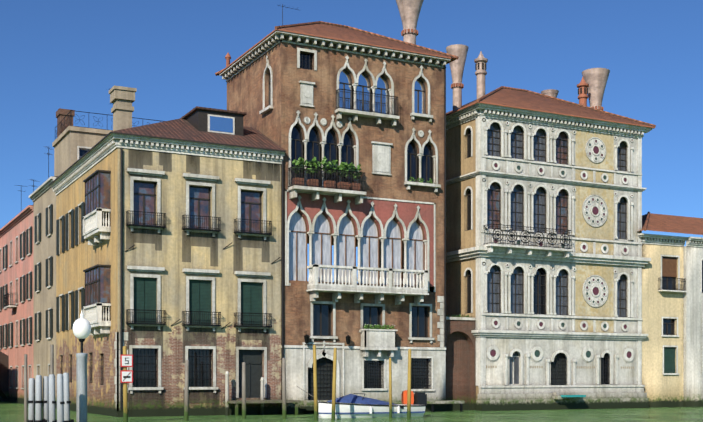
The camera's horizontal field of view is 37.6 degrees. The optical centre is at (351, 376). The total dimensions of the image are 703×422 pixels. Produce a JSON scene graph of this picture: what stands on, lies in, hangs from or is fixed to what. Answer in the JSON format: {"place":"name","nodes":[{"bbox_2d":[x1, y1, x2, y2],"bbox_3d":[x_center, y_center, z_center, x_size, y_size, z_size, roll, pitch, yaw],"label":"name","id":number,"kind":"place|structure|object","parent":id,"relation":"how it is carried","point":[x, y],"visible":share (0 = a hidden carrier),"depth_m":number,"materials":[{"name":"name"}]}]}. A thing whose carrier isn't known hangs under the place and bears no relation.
{"place":"outdoors","nodes":[
{"label":"outdoors","id":0,"kind":"place"},
{"bbox_2d":[0,401,702,421],"bbox_3d":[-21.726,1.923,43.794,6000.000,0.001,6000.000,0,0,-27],"label":"canal water","id":1,"kind":"structure","parent":0,"point":[11,412],"depth_m":48.73,"materials":[{"name":"green liquid"}]},
{"bbox_2d":[0,176,57,408],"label":"canal houses","id":2,"kind":"structure","parent":1,"relation":"on","point":[28,280],"depth_m":70.72,"materials":[{"name":"pink paint"}]},
{"bbox_2d":[24,344,73,421],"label":"pile cluster","id":3,"kind":"object","parent":1,"relation":"in","point":[34,411],"visible":1,"depth_m":26.37,"materials":[{"name":"grey wood"}]},
{"bbox_2d":[73,311,90,421],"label":"lamp post","id":4,"kind":"object","parent":1,"relation":"in","point":[81,328],"visible":1,"depth_m":26.31,"materials":[{"name":"white metal"}]},
{"bbox_2d":[49,85,300,416],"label":"building","id":5,"kind":"structure","parent":1,"relation":"in","point":[202,255],"depth_m":51.30,"materials":[{"name":"paint"}]},
{"bbox_2d":[52,108,163,175],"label":"terrace","id":6,"kind":"structure","parent":5,"relation":"attached to","point":[71,144],"depth_m":61.23,"materials":[{"name":"beige paint"}]},
{"bbox_2d":[14,66,445,415],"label":"roof aerials and pipes","id":7,"kind":"object","parent":5,"relation":"attached to","point":[121,310],"visible":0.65,"depth_m":52.92,"materials":[{"name":"black metal"}]},
{"bbox_2d":[123,345,410,421],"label":"mooring poles","id":8,"kind":"object","parent":1,"relation":"on","point":[186,403],"visible":0.98,"depth_m":45.63,"materials":[{"name":"brown wood"}]},
{"bbox_2d":[120,355,132,382],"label":"signs","id":9,"kind":"object","parent":8,"relation":"on","point":[126,376],"visible":1,"depth_m":43.12,"materials":[{"name":"white metal"}]},
{"bbox_2d":[215,0,458,413],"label":"brick palazzo","id":10,"kind":"structure","parent":1,"relation":"in","point":[349,120],"depth_m":55.15,"materials":[{"name":"brick"}]},
{"bbox_2d":[297,386,426,417],"bbox_3d":[0.922,1.368,49.097,7.362,1.910,2.320,0,0,-27],"label":"motor boat","id":11,"kind":"object","parent":1,"relation":"on","point":[364,407],"visible":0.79,"depth_m":48.17,"materials":[{"name":"white plastic"}]},
{"bbox_2d":[427,314,475,411],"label":"garden wall","id":12,"kind":"structure","parent":1,"relation":"in","point":[460,367],"depth_m":59.00,"materials":[{"name":"brick"}]},
{"bbox_2d":[446,44,655,410],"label":"building","id":13,"kind":"structure","parent":1,"relation":"in","point":[546,261],"depth_m":60.95,"materials":[{"name":"stone"}]},
{"bbox_2d":[637,212,702,407],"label":"house","id":14,"kind":"structure","parent":1,"relation":"in","point":[672,321],"depth_m":65.30,"materials":[{"name":"beige paint"}]},
{"bbox_2d":[0,0,702,282],"label":"sky","id":15,"kind":"structure","parent":0,"point":[55,54],"materials":[{"name":"blue"}]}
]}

